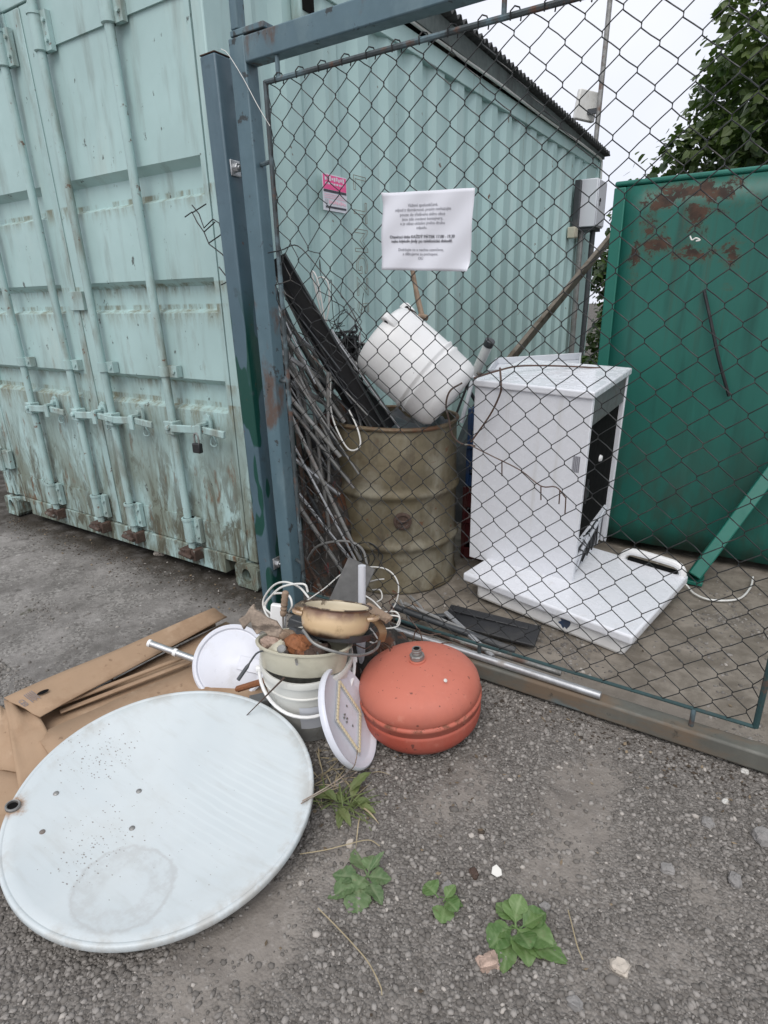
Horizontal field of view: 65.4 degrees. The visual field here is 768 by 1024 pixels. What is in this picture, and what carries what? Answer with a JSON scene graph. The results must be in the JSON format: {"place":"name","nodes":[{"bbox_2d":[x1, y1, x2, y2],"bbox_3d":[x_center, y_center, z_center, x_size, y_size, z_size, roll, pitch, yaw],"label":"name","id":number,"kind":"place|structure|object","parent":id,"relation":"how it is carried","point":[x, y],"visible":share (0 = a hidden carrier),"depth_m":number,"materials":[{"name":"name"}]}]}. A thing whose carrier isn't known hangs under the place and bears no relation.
{"place":"outdoors","nodes":[
{"label":"outdoors","id":0,"kind":"place"},
{"bbox_2d":[0,303,767,1023],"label":"ground","id":1,"kind":"structure","parent":0,"point":[28,569],"depth_m":1.63,"materials":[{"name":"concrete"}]},
{"bbox_2d":[0,706,18,828],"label":"cardboard sheet","id":2,"kind":"object","parent":1,"relation":"on","point":[9,788],"visible":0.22,"depth_m":1.72,"materials":[{"name":"cardboard"}]},
{"bbox_2d":[0,608,267,787],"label":"cardboard box","id":3,"kind":"object","parent":1,"relation":"on","point":[30,739],"visible":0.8,"depth_m":2.05,"materials":[{"name":"brown"}]},
{"bbox_2d":[59,657,190,713],"bbox_3d":[-0.914,0.606,2.125,0.486,0.031,0.046,-17,25,-38],"label":"cardboard strip","id":4,"kind":"object","parent":3,"relation":"in","point":[115,690],"visible":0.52,"depth_m":2.12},
{"bbox_2d":[0,691,313,952],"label":"satellite dish","id":5,"kind":"object","parent":3,"relation":"on","point":[155,821],"visible":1,"depth_m":1.55,"materials":[{"name":"white paint"}]},
{"bbox_2d":[146,639,193,661],"bbox_3d":[-0.776,0.515,2.206,0.208,0.076,0.029,4,20,13],"label":"white tube","id":6,"kind":"object","parent":3,"relation":"on","point":[174,652],"visible":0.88,"depth_m":2.20,"materials":[{"name":"plastic"}]},
{"bbox_2d":[192,624,262,690],"bbox_3d":[-0.545,0.536,2.129,0.276,0.276,0.020,-1,-23,1],"label":"bucket lid","id":7,"kind":"object","parent":3,"relation":"on","point":[223,656],"visible":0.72,"depth_m":2.13,"materials":[{"name":"white plastic"}]},
{"bbox_2d":[270,603,286,627],"bbox_3d":[-0.393,0.397,2.224,0.058,0.115,0.024,7,15,5],"label":"socket block","id":8,"kind":"object","parent":3,"relation":"on","point":[275,611],"depth_m":2.21,"materials":[{"name":"white plastic"}]},
{"bbox_2d":[262,581,309,617],"bbox_3d":[-0.397,0.353,2.343,0.303,0.204,0.085,17,26,41],"label":"white flex","id":9,"kind":"object","parent":8,"relation":"attached to","point":[275,592],"visible":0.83,"depth_m":2.34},
{"bbox_2d":[199,50,282,610],"bbox_3d":[-0.530,-0.543,2.420,0.105,2.190,0.076,10,22,31],"label":"gate post","id":10,"kind":"object","parent":1,"relation":"on","point":[219,99],"visible":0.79,"depth_m":2.30,"materials":[{"name":"metal"}]},
{"bbox_2d":[185,203,225,284],"bbox_3d":[-0.679,-1.033,2.315,0.231,0.294,0.005,11,23,31],"label":"scrap","id":11,"kind":"object","parent":10,"relation":"attached to","point":[206,230],"visible":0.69,"depth_m":2.30,"materials":[{"name":"metal"}]},
{"bbox_2d":[228,0,767,773],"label":"chain link gate","id":12,"kind":"structure","parent":10,"relation":"attached to","point":[256,46],"depth_m":1.91,"materials":[{"name":"metal"}]},
{"bbox_2d":[381,188,474,270],"bbox_3d":[0.123,-0.855,1.823,0.312,0.222,0.022,14,25,30],"label":"paper notice","id":13,"kind":"object","parent":12,"relation":"attached to","point":[431,230],"visible":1,"depth_m":1.82,"materials":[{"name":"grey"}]},
{"bbox_2d":[470,445,566,513],"bbox_3d":[0.430,-0.110,1.944,0.336,0.188,0.004,11,23,31],"label":"dead twig","id":14,"kind":"object","parent":12,"relation":"attached to","point":[529,477],"visible":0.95,"depth_m":1.92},
{"bbox_2d":[0,0,600,590],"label":"shipping container","id":15,"kind":"object","parent":1,"relation":"on","point":[118,380],"visible":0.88,"depth_m":2.98,"materials":[{"name":"metal"}]},
{"bbox_2d":[0,8,120,533],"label":"door","id":16,"kind":"structure","parent":15,"relation":"in","point":[48,416],"depth_m":3.31,"materials":[{"name":"paint"}]},
{"bbox_2d":[18,0,248,561],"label":"door","id":17,"kind":"structure","parent":15,"relation":"in","point":[116,82],"depth_m":2.70,"materials":[{"name":"paint"}]},
{"bbox_2d":[568,231,583,352],"bbox_3d":[2.042,-1.989,6.455,0.060,1.890,0.067,11,23,31],"label":"grey conduit","id":18,"kind":"object","parent":15,"relation":"attached to","point":[576,289],"visible":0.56,"depth_m":6.33,"materials":[{"name":"metal"}]},
{"bbox_2d":[572,178,606,232],"bbox_3d":[2.084,-3.092,6.047,0.225,0.460,0.400,11,23,31],"label":"meter box","id":19,"kind":"object","parent":15,"relation":"attached to","point":[588,216],"visible":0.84,"depth_m":5.95,"materials":[{"name":"grey plastic"}]},
{"bbox_2d":[579,231,594,355],"bbox_3d":[2.156,-1.993,6.458,0.059,1.890,0.052,11,23,31],"label":"dark conduit","id":20,"kind":"object","parent":19,"relation":"attached to","point":[587,291],"visible":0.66,"depth_m":6.34,"materials":[{"name":"metal"}]},
{"bbox_2d":[595,179,606,226],"bbox_3d":[2.186,-3.101,6.021,0.011,0.406,0.303,11,23,31],"label":"box door","id":21,"kind":"structure","parent":19,"relation":"in","point":[602,191],"depth_m":6.00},
{"bbox_2d":[256,627,356,741],"bbox_3d":[-0.248,0.577,1.974,0.307,0.267,0.306,15,29,29],"label":"plastic bucket","id":22,"kind":"object","parent":1,"relation":"on","point":[293,702],"visible":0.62,"depth_m":1.86,"materials":[{"name":"plastic"}]},
{"bbox_2d":[235,678,264,691],"bbox_3d":[-0.424,0.563,1.950,0.129,0.069,0.020,1,20,6],"label":"rusty bracket","id":23,"kind":"object","parent":22,"relation":"attached to","point":[247,686],"visible":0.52,"depth_m":1.95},
{"bbox_2d":[255,627,352,678],"bbox_3d":[-0.251,0.443,1.877,0.306,0.082,0.224,3,11,4],"label":"plastic basin","id":24,"kind":"object","parent":22,"relation":"on","point":[307,667],"visible":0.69,"depth_m":1.79,"materials":[{"name":"plastic"}]},
{"bbox_2d":[284,633,311,654],"bbox_3d":[-0.265,0.416,1.828,0.095,0.084,0.074,23,37,13],"label":"scrap chunk","id":25,"kind":"object","parent":24,"relation":"in","point":[297,644],"visible":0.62,"depth_m":1.80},
{"bbox_2d":[304,640,327,654],"bbox_3d":[-0.213,0.429,1.823,0.080,0.066,0.067,12,52,18],"label":"scrap chunk","id":26,"kind":"object","parent":24,"relation":"in","point":[312,650],"visible":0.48,"depth_m":1.80,"materials":[{"name":"metal"}]},
{"bbox_2d":[314,629,372,642],"bbox_3d":[-0.135,0.385,1.892,0.202,0.024,0.202,4,-1,33],"label":"frying pan","id":27,"kind":"object","parent":24,"relation":"on","point":[361,639],"visible":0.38,"depth_m":1.81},
{"bbox_2d":[292,599,379,638],"bbox_3d":[-0.152,0.338,1.880,0.279,0.094,0.224,5,-1,3],"label":"cooking pot","id":28,"kind":"object","parent":27,"relation":"on","point":[330,619],"visible":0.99,"depth_m":1.80,"materials":[{"name":"beige metal"}]},
{"bbox_2d":[302,629,380,656],"bbox_3d":[-0.097,0.404,1.847,0.289,0.149,0.112,-15,24,-34],"label":"pan hoop","id":29,"kind":"object","parent":28,"relation":"hanging from","point":[338,652],"visible":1,"depth_m":1.77,"materials":[{"name":"metal"}]},
{"bbox_2d":[295,503,342,571],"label":"scrap pipe","id":30,"kind":"object","parent":1,"relation":"on","point":[312,526],"visible":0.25,"depth_m":2.72,"materials":[{"name":"metal"}]},
{"bbox_2d":[293,400,354,595],"bbox_3d":[-0.183,-0.115,3.086,0.370,0.978,0.750,11,23,31],"label":"scrap mound","id":31,"kind":"object","parent":1,"relation":"on","point":[318,566],"visible":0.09,"depth_m":2.83,"materials":[{"name":"metal"}]},
{"bbox_2d":[281,334,316,459],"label":"metal rods","id":32,"kind":"object","parent":31,"relation":"on","point":[302,430],"visible":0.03,"depth_m":2.71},
{"bbox_2d":[292,468,305,524],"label":"scrap pipe","id":33,"kind":"object","parent":31,"relation":"on","point":[301,503],"visible":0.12,"depth_m":2.76,"materials":[{"name":"metal"}]},
{"bbox_2d":[284,332,348,548],"bbox_3d":[-0.290,-0.268,2.763,0.404,1.091,0.501,11,23,31],"label":"fence wire","id":34,"kind":"object","parent":33,"relation":"attached to","point":[309,494],"visible":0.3,"depth_m":2.69,"materials":[{"name":"metal"}]},
{"bbox_2d":[286,400,354,488],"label":"scrap pipe","id":35,"kind":"object","parent":34,"relation":"on","point":[312,435],"visible":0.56,"depth_m":2.62,"materials":[{"name":"metal"}]},
{"bbox_2d":[283,360,358,473],"bbox_3d":[-0.287,-0.429,2.594,0.348,0.553,0.009,1,20,7],"label":"scrap pipe","id":36,"kind":"object","parent":34,"relation":"on","point":[323,421],"visible":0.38,"depth_m":2.60,"materials":[{"name":"metal"}]},
{"bbox_2d":[289,434,356,559],"bbox_3d":[-0.272,-0.054,2.668,0.341,0.628,0.011,6,21,20],"label":"scrap pipe","id":37,"kind":"object","parent":34,"relation":"on","point":[325,504],"visible":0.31,"depth_m":2.67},
{"bbox_2d":[326,372,330,481],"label":"scrap pipe","id":38,"kind":"object","parent":34,"relation":"on","point":[328,414],"visible":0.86,"depth_m":2.61,"materials":[{"name":"metal"}]},
{"bbox_2d":[295,419,313,560],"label":"scrap pipe","id":39,"kind":"object","parent":31,"relation":"on","point":[301,469],"visible":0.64,"depth_m":2.71,"materials":[{"name":"metal"}]},
{"bbox_2d":[299,372,317,501],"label":"scrap pipe","id":40,"kind":"object","parent":31,"relation":"on","point":[308,436],"visible":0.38,"depth_m":2.71,"materials":[{"name":"metal"}]},
{"bbox_2d":[313,400,330,530],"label":"scrap pipe","id":41,"kind":"object","parent":31,"relation":"on","point":[322,474],"visible":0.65,"depth_m":2.71,"materials":[{"name":"metal"}]},
{"bbox_2d":[301,669,375,803],"bbox_3d":[-0.142,0.626,1.773,0.109,0.328,0.397,-24,-18,18],"label":"ceiling lamp","id":42,"kind":"object","parent":1,"relation":"on","point":[350,739],"visible":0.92,"depth_m":1.77,"materials":[{"name":"white plastic"}]},
{"bbox_2d":[312,772,385,830],"bbox_3d":[-0.108,0.795,1.682,0.223,0.058,0.179,6,21,20],"label":"grass tuft","id":43,"kind":"object","parent":1,"relation":"on","point":[362,802],"visible":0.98,"depth_m":1.68,"materials":[{"name":"plant"}]},
{"bbox_2d":[312,747,390,849],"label":"dry grass","id":44,"kind":"structure","parent":1,"relation":"on","point":[336,778],"depth_m":1.77,"materials":[{"name":"plant"}]},
{"bbox_2d":[325,541,382,587],"bbox_3d":[-0.161,0.244,2.827,0.332,0.227,0.208,11,23,31],"label":"wire coil","id":45,"kind":"object","parent":1,"relation":"on","point":[375,546],"visible":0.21,"depth_m":2.78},
{"bbox_2d":[299,492,350,558],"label":"scrap pipe","id":46,"kind":"object","parent":45,"relation":"on","point":[339,544],"visible":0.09,"depth_m":2.75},
{"bbox_2d":[307,540,367,564],"bbox_3d":[-0.216,0.186,2.717,0.337,0.148,0.026,8,22,24],"label":"white hose","id":47,"kind":"object","parent":45,"relation":"on","point":[329,542],"visible":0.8,"depth_m":2.68,"materials":[{"name":"plastic"}]},
{"bbox_2d":[287,404,361,560],"bbox_3d":[-0.294,-0.195,2.579,0.385,0.856,0.016,3,20,12],"label":"scrap pipe","id":48,"kind":"object","parent":47,"relation":"on","point":[316,468],"visible":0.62,"depth_m":2.59,"materials":[{"name":"metal"}]},
{"bbox_2d":[285,388,341,457],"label":"scrap pipe","id":49,"kind":"object","parent":48,"relation":"on","point":[316,428],"visible":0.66,"depth_m":2.55,"materials":[{"name":"metal"}]},
{"bbox_2d":[328,849,390,913],"bbox_3d":[-0.056,0.885,1.452,0.148,0.059,0.157,11,23,31],"label":"weed","id":50,"kind":"object","parent":1,"relation":"on","point":[351,885],"visible":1,"depth_m":1.45,"materials":[{"name":"green plant"}]},
{"bbox_2d":[356,564,365,663],"bbox_3d":[-0.078,0.416,2.111,0.032,0.478,0.076,5,21,17],"label":"metal tube","id":51,"kind":"object","parent":1,"relation":"on","point":[361,583],"visible":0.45,"depth_m":2.07,"materials":[{"name":"metal"}]},
{"bbox_2d":[351,622,409,680],"bbox_3d":[-0.059,0.530,2.236,0.400,0.303,0.360,11,23,31],"label":"scrap mound","id":52,"kind":"object","parent":1,"relation":"on","point":[394,637],"visible":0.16,"depth_m":2.17,"materials":[{"name":"metal"}]},
{"bbox_2d":[329,557,374,601],"bbox_3d":[-0.127,0.290,2.307,0.094,0.203,0.196,13,24,35],"label":"metal sheet","id":53,"kind":"object","parent":52,"relation":"on","point":[346,587],"visible":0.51,"depth_m":2.30,"materials":[{"name":"metal"}]},
{"bbox_2d":[307,566,400,643],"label":"thin cables","id":54,"kind":"object","parent":52,"relation":"on","point":[399,620],"visible":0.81,"depth_m":2.37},
{"bbox_2d":[352,591,451,650],"bbox_3d":[-0.086,0.447,2.202,0.676,0.284,0.454,15,25,38],"label":"tangled wire","id":55,"kind":"object","parent":52,"relation":"on","point":[389,647],"visible":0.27,"depth_m":2.20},
{"bbox_2d":[287,615,302,627],"bbox_3d":[-0.316,0.424,2.152,0.060,0.090,0.040,16,15,12],"label":"dark housing","id":56,"kind":"object","parent":55,"relation":"on","point":[294,621],"visible":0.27,"depth_m":2.13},
{"bbox_2d":[280,590,288,628],"bbox_3d":[-0.351,0.357,2.126,0.037,0.166,0.026,-9,21,-20],"label":"file handle","id":57,"kind":"object","parent":56,"relation":"on","point":[284,603],"visible":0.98,"depth_m":2.11,"materials":[{"name":"brown wood"}]},
{"bbox_2d":[367,602,392,623],"bbox_3d":[-0.023,0.337,2.001,0.033,0.035,0.146,-13,23,-30],"label":"wood lath","id":58,"kind":"object","parent":55,"relation":"on","point":[385,618],"visible":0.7,"depth_m":1.98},
{"bbox_2d":[0,517,767,1015],"bbox_3d":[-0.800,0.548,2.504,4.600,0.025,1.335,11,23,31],"label":"dirt litter","id":59,"kind":"object","parent":1,"relation":"on","point":[502,701],"visible":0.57,"depth_m":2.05,"materials":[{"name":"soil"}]},
{"bbox_2d":[332,405,459,593],"bbox_3d":[0.062,-0.086,3.006,0.626,0.810,0.626,11,23,31],"label":"oil drum","id":60,"kind":"object","parent":1,"relation":"on","point":[434,458],"visible":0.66,"depth_m":2.75,"materials":[{"name":"brown metal"}]},
{"bbox_2d":[280,324,345,422],"bbox_3d":[-0.330,-0.621,2.586,0.312,0.489,0.021,-3,20,-4],"label":"scrap pipe","id":61,"kind":"object","parent":60,"relation":"on","point":[333,405],"visible":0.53,"depth_m":2.60,"materials":[{"name":"metal"}]},
{"bbox_2d":[311,270,360,450],"bbox_3d":[-0.192,-0.661,2.627,0.239,0.752,0.216,5,20,16],"label":"cable loop","id":62,"kind":"object","parent":60,"relation":"on","point":[318,296],"visible":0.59,"depth_m":2.59,"materials":[{"name":"plastic"}]},
{"bbox_2d":[388,407,450,427],"bbox_3d":[0.056,-0.402,2.893,0.559,0.121,0.560,11,23,31],"label":"scrap heap","id":63,"kind":"object","parent":60,"relation":"in","point":[400,417],"visible":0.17,"depth_m":3.02,"materials":[{"name":"metal"}]},
{"bbox_2d":[278,299,351,424],"bbox_3d":[-0.299,-0.637,2.659,0.374,0.594,0.020,-16,25,-36],"label":"scrap pipe","id":64,"kind":"object","parent":63,"relation":"on","point":[316,367],"visible":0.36,"depth_m":2.65,"materials":[{"name":"metal"}]},
{"bbox_2d":[285,294,365,425],"bbox_3d":[-0.231,-0.649,2.647,0.403,0.659,0.025,-15,24,-33],"label":"plastic board","id":65,"kind":"object","parent":63,"relation":"on","point":[345,401],"visible":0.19,"depth_m":2.69,"materials":[{"name":"plastic"}]},
{"bbox_2d":[274,253,387,427],"bbox_3d":[-0.219,-0.679,2.538,0.496,0.777,0.074,-9,21,-20],"label":"plastic channel","id":66,"kind":"object","parent":63,"relation":"on","point":[346,374],"visible":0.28,"depth_m":2.52,"materials":[{"name":"plastic"}]},
{"bbox_2d":[331,326,364,389],"bbox_3d":[-0.163,-0.693,2.697,0.218,0.290,0.213,-8,21,-19],"label":"black wool","id":67,"kind":"object","parent":66,"relation":"on","point":[351,348],"visible":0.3,"depth_m":2.65,"materials":[{"name":"plastic"}]},
{"bbox_2d":[333,334,399,427],"bbox_3d":[-0.091,-0.589,2.625,0.344,0.499,0.012,-2,20,-4],"label":"scrap pipe","id":68,"kind":"object","parent":63,"relation":"on","point":[362,376],"visible":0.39,"depth_m":2.63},
{"bbox_2d":[359,376,394,427],"bbox_3d":[-0.117,-0.574,2.851,0.333,0.417,0.045,1,20,6],"label":"plastic board","id":69,"kind":"object","parent":63,"relation":"on","point":[389,422],"visible":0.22,"depth_m":2.88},
{"bbox_2d":[353,303,473,424],"bbox_3d":[0.139,-0.638,2.632,0.446,0.364,0.362,42,1,1],"label":"plastic barrel","id":70,"kind":"object","parent":63,"relation":"on","point":[435,352],"visible":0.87,"depth_m":2.48,"materials":[{"name":"plastic"}]},
{"bbox_2d":[319,259,365,375],"bbox_3d":[-0.168,-0.838,2.586,0.306,0.471,0.208,24,32,50],"label":"tangled wire","id":71,"kind":"object","parent":70,"relation":"on","point":[338,323],"visible":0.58,"depth_m":2.60,"materials":[{"name":"metal"}]},
{"bbox_2d":[410,270,427,320],"bbox_3d":[0.159,-1.054,2.855,0.041,0.271,0.132,-16,24,-36],"label":"tool handle","id":72,"kind":"object","parent":63,"relation":"on","point":[422,315],"visible":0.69,"depth_m":2.86,"materials":[{"name":"brown wood"}]},
{"bbox_2d":[359,641,481,754],"bbox_3d":[0.115,0.567,1.944,0.401,0.291,0.401,0,21,13],"label":"red pressure vessel","id":73,"kind":"object","parent":1,"relation":"on","point":[420,697],"visible":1,"depth_m":1.82,"materials":[{"name":"paint"}]},
{"bbox_2d":[422,879,462,923],"bbox_3d":[0.138,0.907,1.411,0.079,0.026,0.106,-11,22,-24],"label":"broadleaf weed","id":74,"kind":"object","parent":1,"relation":"on","point":[448,909],"visible":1,"depth_m":1.40,"materials":[{"name":"green plant"}]},
{"bbox_2d":[391,603,515,652],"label":"ground pipe","id":75,"kind":"object","parent":1,"relation":"on","point":[434,621],"visible":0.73,"depth_m":2.39,"materials":[{"name":"metal"}]},
{"bbox_2d":[403,601,472,631],"bbox_3d":[0.222,0.431,2.420,0.304,0.103,0.015,6,21,20],"label":"scrap bar","id":76,"kind":"object","parent":75,"relation":"on","point":[426,612],"visible":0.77,"depth_m":2.42,"materials":[{"name":"metal"}]},
{"bbox_2d":[444,611,494,656],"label":"ground pipe","id":77,"kind":"object","parent":75,"relation":"on","point":[447,614],"visible":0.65,"depth_m":2.42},
{"bbox_2d":[455,404,473,521],"bbox_3d":[0.881,-0.386,3.698,0.950,1.020,0.620,11,23,31],"label":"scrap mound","id":78,"kind":"object","parent":1,"relation":"on","point":[461,460],"visible":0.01,"depth_m":3.69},
{"bbox_2d":[473,337,494,375],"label":"white pipe","id":79,"kind":"object","parent":78,"relation":"on","point":[484,352],"visible":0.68,"depth_m":3.24,"materials":[{"name":"plastic"}]},
{"bbox_2d":[507,233,609,356],"bbox_3d":[1.214,-1.469,4.037,0.035,0.827,1.304,17,27,41],"label":"wooden plank","id":80,"kind":"object","parent":78,"relation":"on","point":[538,325],"visible":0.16,"depth_m":3.97,"materials":[{"name":"brown wood"}]},
{"bbox_2d":[460,522,482,560],"bbox_3d":[0.625,0.128,3.266,0.320,0.202,0.304,10,22,28],"label":"drinks crate","id":81,"kind":"object","parent":1,"relation":"on","point":[465,548],"visible":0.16,"depth_m":3.21,"materials":[{"name":"red plastic"}]},
{"bbox_2d":[462,486,471,523],"bbox_3d":[0.621,-0.060,3.186,0.320,0.202,0.304,9,22,26],"label":"drinks crate","id":82,"kind":"object","parent":81,"relation":"on","point":[466,501],"visible":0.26,"depth_m":3.12,"materials":[{"name":"red plastic"}]},
{"bbox_2d":[465,448,472,485],"bbox_3d":[0.627,-0.254,3.123,0.320,0.202,0.304,8,22,24],"label":"drinks crate","id":83,"kind":"object","parent":82,"relation":"on","point":[469,457],"visible":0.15,"depth_m":3.06,"materials":[{"name":"blue plastic"}]},
{"bbox_2d":[467,407,473,448],"bbox_3d":[0.623,-0.442,3.043,0.320,0.202,0.304,7,21,23],"label":"drinks crate","id":84,"kind":"object","parent":83,"relation":"on","point":[470,422],"visible":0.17,"depth_m":2.97,"materials":[{"name":"blue plastic"}]},
{"bbox_2d":[392,621,561,675],"bbox_3d":[0.334,0.512,2.314,0.701,0.052,0.022,10,23,29],"label":"ground pipe","id":85,"kind":"object","parent":1,"relation":"on","point":[533,664],"visible":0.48,"depth_m":2.21,"materials":[{"name":"metal"}]},
{"bbox_2d":[475,950,499,973],"bbox_3d":[0.222,0.961,1.277,0.049,0.032,0.041,-10,9,-8],"label":"stone","id":86,"kind":"object","parent":1,"relation":"on","point":[487,962],"visible":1,"depth_m":1.27,"materials":[{"name":"stone"}]},
{"bbox_2d":[446,605,540,647],"bbox_3d":[0.446,0.470,2.503,0.395,0.059,0.130,8,22,24],"label":"black plate","id":87,"kind":"object","parent":1,"relation":"on","point":[513,631],"visible":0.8,"depth_m":2.48,"materials":[{"name":"plastic"}]},
{"bbox_2d":[393,626,601,699],"bbox_3d":[0.315,0.525,2.227,0.960,0.028,0.027,11,23,32],"label":"metal pipe","id":88,"kind":"object","parent":1,"relation":"on","point":[566,684],"visible":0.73,"depth_m":2.12,"materials":[{"name":"metal"}]},
{"bbox_2d":[486,894,567,973],"bbox_3d":[0.305,0.921,1.328,0.158,0.046,0.154,-3,20,-6],"label":"broadleaf weed","id":89,"kind":"object","parent":1,"relation":"on","point":[531,942],"visible":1,"depth_m":1.31,"materials":[{"name":"green plant"}]},
{"bbox_2d":[566,995,582,1011],"bbox_3d":[0.383,0.986,1.200,0.035,0.023,0.025,7,9,39],"label":"stone","id":90,"kind":"object","parent":1,"relation":"on","point":[575,1003],"visible":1,"depth_m":1.20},
{"bbox_2d":[463,548,687,653],"bbox_3d":[0.875,0.311,2.752,0.786,0.186,0.653,19,29,39],"label":"freezer lid","id":91,"kind":"object","parent":1,"relation":"on","point":[631,585],"visible":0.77,"depth_m":2.61,"materials":[{"name":"white plastic"}]},
{"bbox_2d":[469,359,631,581],"bbox_3d":[0.772,-0.215,2.831,0.532,0.877,0.550,15,29,32],"label":"white appliance","id":92,"kind":"object","parent":91,"relation":"on","point":[586,404],"visible":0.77,"depth_m":2.63,"materials":[{"name":"metal"}]},
{"bbox_2d":[487,353,581,372],"bbox_3d":[0.874,-0.847,3.452,0.500,0.050,0.332,1,25,19],"label":"metal tray","id":93,"kind":"object","parent":92,"relation":"on","point":[502,362],"visible":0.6,"depth_m":3.56,"materials":[{"name":"metal"}]},
{"bbox_2d":[470,365,599,442],"bbox_3d":[0.674,-0.499,2.686,0.644,0.327,0.153,-12,22,-27],"label":"brown cable","id":94,"kind":"object","parent":92,"relation":"on","point":[499,371],"visible":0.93,"depth_m":2.61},
{"bbox_2d":[584,208,612,363],"bbox_3d":[3.161,-2.706,7.725,1.272,2.656,1.382,3,20,10],"label":"dark shrub","id":95,"kind":"object","parent":1,"relation":"on","point":[599,269],"visible":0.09,"depth_m":7.59,"materials":[{"name":"green plant"}]},
{"bbox_2d":[609,956,630,978],"bbox_3d":[0.495,0.956,1.260,0.043,0.026,0.032,17,38,28],"label":"stone","id":96,"kind":"object","parent":1,"relation":"on","point":[620,966],"visible":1,"depth_m":1.25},
{"bbox_2d":[597,165,767,586],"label":"green skip","id":97,"kind":"object","parent":1,"relation":"on","point":[738,204],"visible":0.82,"depth_m":2.89,"materials":[{"name":"paint"}]},
{"bbox_2d":[702,290,730,396],"bbox_3d":[1.556,-0.787,2.799,0.189,0.482,0.036,11,23,31],"label":"black rod","id":98,"kind":"object","parent":97,"relation":"attached to","point":[715,340],"visible":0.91,"depth_m":2.79,"materials":[{"name":"plastic"}]},
{"bbox_2d":[625,0,767,179],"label":"broadleaf tree","id":99,"kind":"object","parent":1,"relation":"on","point":[731,137],"visible":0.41,"depth_m":6.50,"materials":[{"name":"green plant"}]},
{"bbox_2d":[728,871,741,889],"bbox_3d":[0.847,0.889,1.443,0.035,0.028,0.044,19,20,19],"label":"stone","id":100,"kind":"object","parent":1,"relation":"on","point":[734,880],"visible":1,"depth_m":1.43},
{"bbox_2d":[751,825,767,846],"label":"stone","id":101,"kind":"object","parent":1,"relation":"on","point":[759,833],"visible":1,"depth_m":1.54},
{"bbox_2d":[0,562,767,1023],"bbox_3d":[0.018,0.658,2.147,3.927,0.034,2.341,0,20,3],"label":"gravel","id":102,"kind":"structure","parent":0,"point":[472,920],"depth_m":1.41,"materials":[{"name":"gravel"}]},
{"bbox_2d":[404,9,609,159],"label":"shed roof","id":103,"kind":"structure","parent":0,"point":[466,45],"depth_m":4.09,"materials":[{"name":"grey metal"}]},
{"bbox_2d":[410,21,602,178],"bbox_3d":[1.117,-3.038,4.631,0.032,0.235,4.612,11,23,31],"label":"white conduit","id":104,"kind":"object","parent":103,"relation":"attached to","point":[470,63],"visible":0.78,"depth_m":4.15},
{"bbox_2d":[573,0,612,140],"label":"antenna mast","id":105,"kind":"object","parent":103,"relation":"attached to","point":[590,101],"visible":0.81,"depth_m":6.39,"materials":[{"name":"metal"}]},
{"bbox_2d":[456,0,767,303],"label":"sky","id":106,"kind":"structure","parent":0,"point":[665,15],"materials":[{"name":"white"}]},
{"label":"scrap strip","id":107,"kind":"object","parent":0,"visible":0},
{"bbox_2d":[278,629,295,640],"bbox_3d":[-0.301,0.386,1.867,0.067,0.035,0.038,16,18,-24],"label":"scrap chunk","id":108,"kind":"object","parent":107,"relation":"on","point":[284,634],"visible":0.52,"depth_m":1.85,"materials":[{"name":"brown wood"}]},
{"bbox_2d":[239,604,282,637],"bbox_3d":[-0.380,0.336,1.857,0.138,0.092,0.022,7,0,0],"label":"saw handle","id":109,"kind":"object","parent":108,"relation":"on","point":[260,621],"visible":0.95,"depth_m":1.85,"materials":[{"name":"brown wood"}]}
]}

